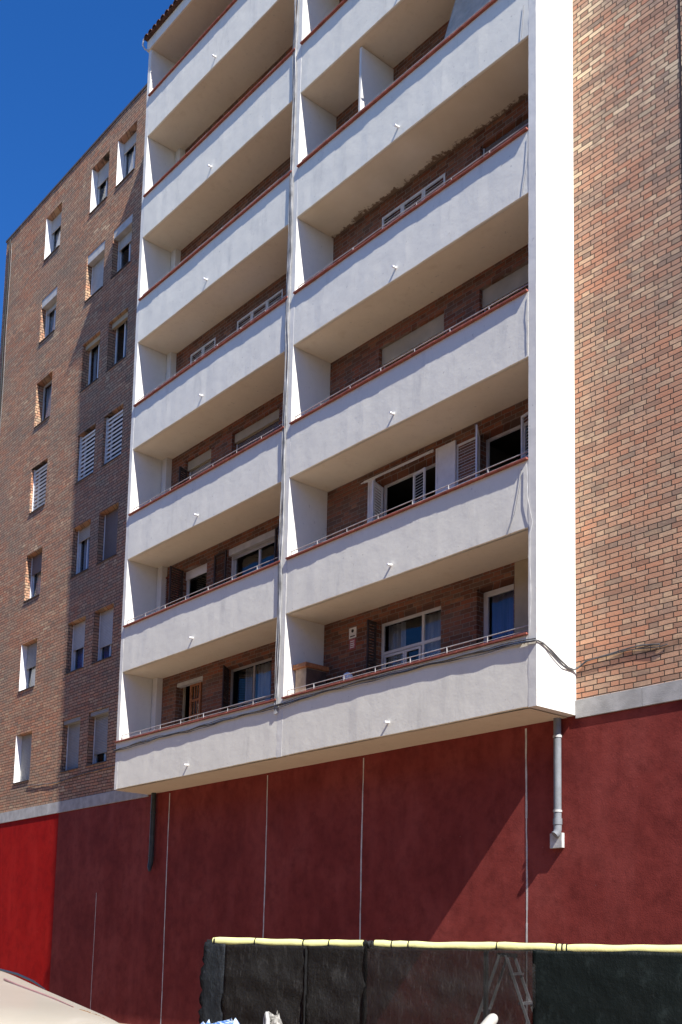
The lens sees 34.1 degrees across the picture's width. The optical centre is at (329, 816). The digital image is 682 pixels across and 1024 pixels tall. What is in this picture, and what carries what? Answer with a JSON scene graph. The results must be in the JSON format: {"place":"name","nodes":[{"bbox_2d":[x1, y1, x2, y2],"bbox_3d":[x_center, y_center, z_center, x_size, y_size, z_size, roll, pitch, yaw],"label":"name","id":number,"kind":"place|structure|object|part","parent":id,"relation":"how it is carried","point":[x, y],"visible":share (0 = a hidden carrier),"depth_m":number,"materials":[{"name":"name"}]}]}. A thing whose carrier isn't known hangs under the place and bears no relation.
{"place":"outdoors","nodes":[
{"label":"outdoors","id":0,"kind":"place"},
{"bbox_2d":[0,0,173,344],"label":"sky","id":1,"kind":"structure","parent":0,"point":[68,68],"materials":[{"name":"blue"}]},
{"bbox_2d":[263,1010,281,1023],"bbox_3d":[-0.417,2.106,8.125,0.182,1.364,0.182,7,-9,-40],"label":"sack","id":2,"kind":"object","parent":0,"point":[269,1018],"visible":1,"depth_m":8.16,"materials":[{"name":"white plastic"}]},
{"bbox_2d":[342,672,352,679],"bbox_3d":[0.357,-2.700,21.616,0.210,0.188,0.205,7,-9,-40],"label":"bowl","id":3,"kind":"object","parent":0,"point":[349,676],"visible":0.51,"depth_m":21.53,"materials":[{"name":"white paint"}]},
{"bbox_2d":[481,1013,497,1023],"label":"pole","id":4,"kind":"object","parent":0,"point":[492,1018],"visible":1,"depth_m":6.97,"materials":[{"name":"white plastic"}]},
{"label":"ground","id":5,"kind":"structure","parent":0,"visible":0},
{"bbox_2d":[0,969,119,1023],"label":"parked van","id":6,"kind":"object","parent":5,"relation":"on","point":[22,1001],"visible":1,"depth_m":2.83,"materials":[{"name":"beige paint"}]},
{"bbox_2d":[201,1018,238,1023],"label":"bulk bag","id":7,"kind":"object","parent":5,"relation":"on","point":[231,1021],"visible":1,"depth_m":8.45,"materials":[{"name":"blue plastic"}]},
{"bbox_2d":[0,0,681,1023],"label":"apartment building","id":8,"kind":"structure","parent":5,"relation":"on","point":[442,390],"depth_m":22.33,"materials":[{"name":"paint"}]},
{"bbox_2d":[12,734,31,783],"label":"window","id":9,"kind":"structure","parent":8,"relation":"in","point":[21,766],"depth_m":34.27,"materials":[{"name":"white plastic"}]},
{"bbox_2d":[18,642,36,691],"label":"window","id":10,"kind":"structure","parent":8,"relation":"in","point":[28,653],"depth_m":34.69,"materials":[{"name":"white plastic"}]},
{"bbox_2d":[23,553,41,602],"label":"window","id":11,"kind":"structure","parent":8,"relation":"in","point":[36,564],"depth_m":35.06,"materials":[{"name":"white plastic"}]},
{"bbox_2d":[28,464,46,514],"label":"window","id":12,"kind":"structure","parent":8,"relation":"in","point":[39,478],"depth_m":35.22,"materials":[{"name":"white plastic"}]},
{"bbox_2d":[33,380,51,428],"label":"window","id":13,"kind":"structure","parent":8,"relation":"in","point":[48,400],"depth_m":35.86,"materials":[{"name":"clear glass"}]},
{"bbox_2d":[38,287,56,343],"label":"window","id":14,"kind":"structure","parent":8,"relation":"in","point":[49,303],"depth_m":36.02,"materials":[{"name":"white glass"}]},
{"bbox_2d":[43,211,61,260],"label":"window","id":15,"kind":"structure","parent":8,"relation":"in","point":[51,226],"depth_m":36.52,"materials":[{"name":"white glass"}]},
{"bbox_2d":[59,716,80,772],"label":"window","id":16,"kind":"structure","parent":8,"relation":"in","point":[72,754],"depth_m":31.78,"materials":[{"name":"white plastic"}]},
{"bbox_2d":[27,765,114,785],"bbox_3d":[-6.791,-1.171,30.696,0.028,0.162,7.031,7,-9,-40],"label":"cable","id":17,"kind":"object","parent":8,"relation":"attached to","point":[74,776],"visible":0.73,"depth_m":31.07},
{"bbox_2d":[64,620,85,674],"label":"window","id":18,"kind":"structure","parent":8,"relation":"in","point":[78,639],"depth_m":32.30,"materials":[{"name":"white glass"}]},
{"bbox_2d":[69,525,89,578],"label":"window","id":19,"kind":"structure","parent":8,"relation":"in","point":[84,534],"depth_m":32.71,"materials":[{"name":"white glass"}]},
{"bbox_2d":[74,430,94,484],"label":"window","id":20,"kind":"structure","parent":8,"relation":"in","point":[85,454],"depth_m":32.87,"materials":[{"name":"white plastic"}]},
{"bbox_2d":[79,335,99,392],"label":"window","id":21,"kind":"structure","parent":8,"relation":"in","point":[96,341],"depth_m":33.44,"materials":[{"name":"white glass"}]},
{"bbox_2d":[84,241,104,302],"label":"window","id":22,"kind":"structure","parent":8,"relation":"in","point":[96,258],"depth_m":33.54,"materials":[{"name":"white plastic"}]},
{"bbox_2d":[86,707,108,765],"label":"window","id":23,"kind":"structure","parent":8,"relation":"in","point":[101,716],"depth_m":30.57,"materials":[{"name":"white plastic"}]},
{"bbox_2d":[89,161,108,214],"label":"window","id":24,"kind":"structure","parent":8,"relation":"in","point":[98,178],"depth_m":34.13,"materials":[{"name":"white plastic"}]},
{"bbox_2d":[91,608,113,663],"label":"window","id":25,"kind":"structure","parent":8,"relation":"in","point":[106,618],"depth_m":31.01,"materials":[{"name":"white plastic"}]},
{"bbox_2d":[96,508,117,564],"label":"window","id":26,"kind":"structure","parent":8,"relation":"in","point":[111,519],"depth_m":31.30,"materials":[{"name":"grey plastic"}]},
{"bbox_2d":[101,410,122,466],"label":"window","id":27,"kind":"structure","parent":8,"relation":"in","point":[112,427],"depth_m":31.64,"materials":[{"name":"white plastic"}]},
{"bbox_2d":[106,311,127,371],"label":"window","id":28,"kind":"structure","parent":8,"relation":"in","point":[115,326],"depth_m":31.99,"materials":[{"name":"white plastic"}]},
{"bbox_2d":[110,214,132,278],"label":"window","id":29,"kind":"structure","parent":8,"relation":"in","point":[123,234],"depth_m":32.33,"materials":[{"name":"white plastic"}]},
{"bbox_2d":[115,131,136,187],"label":"window","id":30,"kind":"structure","parent":8,"relation":"in","point":[130,146],"depth_m":32.95,"materials":[{"name":"white plastic"}]},
{"bbox_2d":[165,563,206,606],"bbox_3d":[-3.703,-4.957,27.527,0.649,2.427,1.987,7,-9,-40],"label":"balcony door","id":31,"kind":"structure","parent":8,"relation":"in","point":[202,569],"depth_m":27.63,"materials":[{"name":"brown wood"}]},
{"bbox_2d":[177,676,202,722],"bbox_3d":[-3.329,-2.103,26.997,0.235,2.444,1.164,7,-9,-40],"label":"balcony door","id":32,"kind":"structure","parent":8,"relation":"in","point":[197,681],"depth_m":27.08,"materials":[{"name":"beige paint"}]},
{"bbox_2d":[178,449,210,484],"bbox_3d":[-3.304,-7.848,27.633,0.510,2.407,1.164,7,-9,-40],"label":"balcony door","id":33,"kind":"structure","parent":8,"relation":"in","point":[202,461],"depth_m":27.93,"materials":[{"name":"beige plastic"}]},
{"bbox_2d":[190,337,215,364],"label":"window","id":34,"kind":"structure","parent":8,"relation":"in","point":[202,348],"depth_m":28.17,"materials":[{"name":"white glass"}]},
{"bbox_2d":[221,657,271,712],"bbox_3d":[-1.834,-2.715,25.186,0.579,1.616,1.846,7,-9,-40],"label":"window","id":35,"kind":"structure","parent":8,"relation":"in","point":[264,670],"depth_m":25.50,"materials":[{"name":"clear glass"}]},
{"bbox_2d":[213,525,280,587],"bbox_3d":[-1.741,-5.579,25.565,0.275,1.597,2.900,7,-9,-40],"label":"window","id":36,"kind":"structure","parent":8,"relation":"in","point":[270,537],"depth_m":25.83,"materials":[{"name":"white plastic"}]},
{"bbox_2d":[235,409,278,451],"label":"window","id":37,"kind":"structure","parent":8,"relation":"in","point":[271,421],"depth_m":26.05,"materials":[{"name":"beige plastic"}]},
{"bbox_2d":[237,289,282,330],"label":"window","id":38,"kind":"structure","parent":8,"relation":"in","point":[266,302],"depth_m":26.39,"materials":[{"name":"white plastic"}]},
{"bbox_2d":[274,0,298,713],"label":"cable bundle","id":39,"kind":"object","parent":8,"relation":"attached to","point":[287,307],"visible":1,"depth_m":23.33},
{"bbox_2d":[293,662,328,692],"bbox_3d":[-0.392,-2.211,22.501,0.620,1.690,0.430,7,-9,-40],"label":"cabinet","id":40,"kind":"object","parent":8,"relation":"attached to","point":[307,673],"visible":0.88,"depth_m":22.40,"materials":[{"name":"beige wood"}]},
{"bbox_3d":[-0.281,-2.181,22.363,0.500,1.540,0.013,7,-9,-40],"label":"door","id":41,"kind":"part","parent":40,"relation":"part of","materials":[{"name":"brown wood"}]},
{"bbox_2d":[349,626,356,649],"bbox_3d":[0.468,-3.589,22.450,0.016,0.450,0.220,7,-9,-40],"label":"alarm sign","id":42,"kind":"object","parent":8,"relation":"attached to","point":[352,634],"visible":1,"depth_m":22.44,"materials":[{"name":"white paint"}]},
{"bbox_2d":[113,638,667,751],"bbox_3d":[-0.119,-2.123,22.058,1.035,0.430,14.922,7,-9,-40],"label":"cable bundle","id":43,"kind":"object","parent":8,"relation":"attached to","point":[446,660],"visible":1,"depth_m":19.68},
{"bbox_2d":[366,606,440,673],"bbox_3d":[1.504,-3.097,21.244,0.579,1.637,1.826,7,-9,-40],"label":"window","id":44,"kind":"structure","parent":8,"relation":"in","point":[431,623],"depth_m":21.72,"materials":[{"name":"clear glass"}]},
{"bbox_2d":[361,440,455,522],"bbox_3d":[1.522,-5.889,21.518,0.549,2.046,2.530,7,-9,-40],"label":"window","id":45,"kind":"structure","parent":8,"relation":"in","point":[445,471],"depth_m":21.33,"materials":[{"name":"plastic"}]},
{"bbox_2d":[382,313,443,368],"bbox_3d":[1.683,-8.818,22.013,0.115,1.600,1.815,7,-9,-40],"label":"window","id":46,"kind":"structure","parent":8,"relation":"in","point":[435,327],"depth_m":22.04,"materials":[{"name":"beige plastic"}]},
{"bbox_2d":[382,173,444,228],"bbox_3d":[1.722,-11.693,22.348,0.240,1.577,1.826,7,-9,-40],"label":"window","id":47,"kind":"structure","parent":8,"relation":"in","point":[423,191],"depth_m":22.41,"materials":[{"name":"white plastic"}]},
{"bbox_2d":[444,0,489,38],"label":"awning","id":48,"kind":"object","parent":8,"relation":"attached to","point":[463,11],"visible":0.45,"depth_m":20.71,"materials":[{"name":"beige fabric"}]},
{"bbox_2d":[456,412,527,485],"bbox_3d":[3.041,-6.036,19.659,0.626,1.940,2.298,7,-9,-40],"label":"window","id":49,"kind":"structure","parent":8,"relation":"in","point":[523,425],"depth_m":20.07,"materials":[{"name":"plastic"}]},
{"bbox_2d":[484,584,513,642],"bbox_3d":[3.084,-2.864,19.618,0.147,2.394,0.854,7,-9,-40],"label":"balcony door","id":50,"kind":"structure","parent":8,"relation":"in","point":[503,597],"depth_m":19.84,"materials":[{"name":"blue glass"}]},
{"bbox_2d":[482,264,527,311],"bbox_3d":[3.427,-9.038,19.957,0.115,1.600,1.745,7,-9,-40],"label":"window","id":51,"kind":"structure","parent":8,"relation":"in","point":[517,279],"depth_m":20.24,"materials":[{"name":"beige glass"}]},
{"bbox_2d":[483,118,528,156],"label":"window","id":52,"kind":"structure","parent":8,"relation":"in","point":[526,121],"depth_m":20.64,"materials":[{"name":"grey glass"}]},
{"bbox_2d":[507,469,521,534],"bbox_3d":[2.996,-5.092,18.039,0.013,1.022,0.297,7,-9,-40],"label":"cable","id":53,"kind":"object","parent":8,"relation":"attached to","point":[516,503],"visible":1,"depth_m":18.00,"materials":[{"name":"grey plastic"}]},
{"bbox_2d":[526,464,532,633],"bbox_3d":[3.179,-4.271,17.678,0.015,2.831,0.131,7,-9,-40],"label":"cable","id":54,"kind":"object","parent":8,"relation":"attached to","point":[530,532],"visible":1,"depth_m":17.61,"materials":[{"name":"grey plastic"}]},
{"bbox_2d":[198,937,681,1023],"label":"fence","id":55,"kind":"object","parent":5,"relation":"on","point":[254,980],"visible":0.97,"depth_m":9.71,"materials":[{"name":"black fabric"}]}
]}

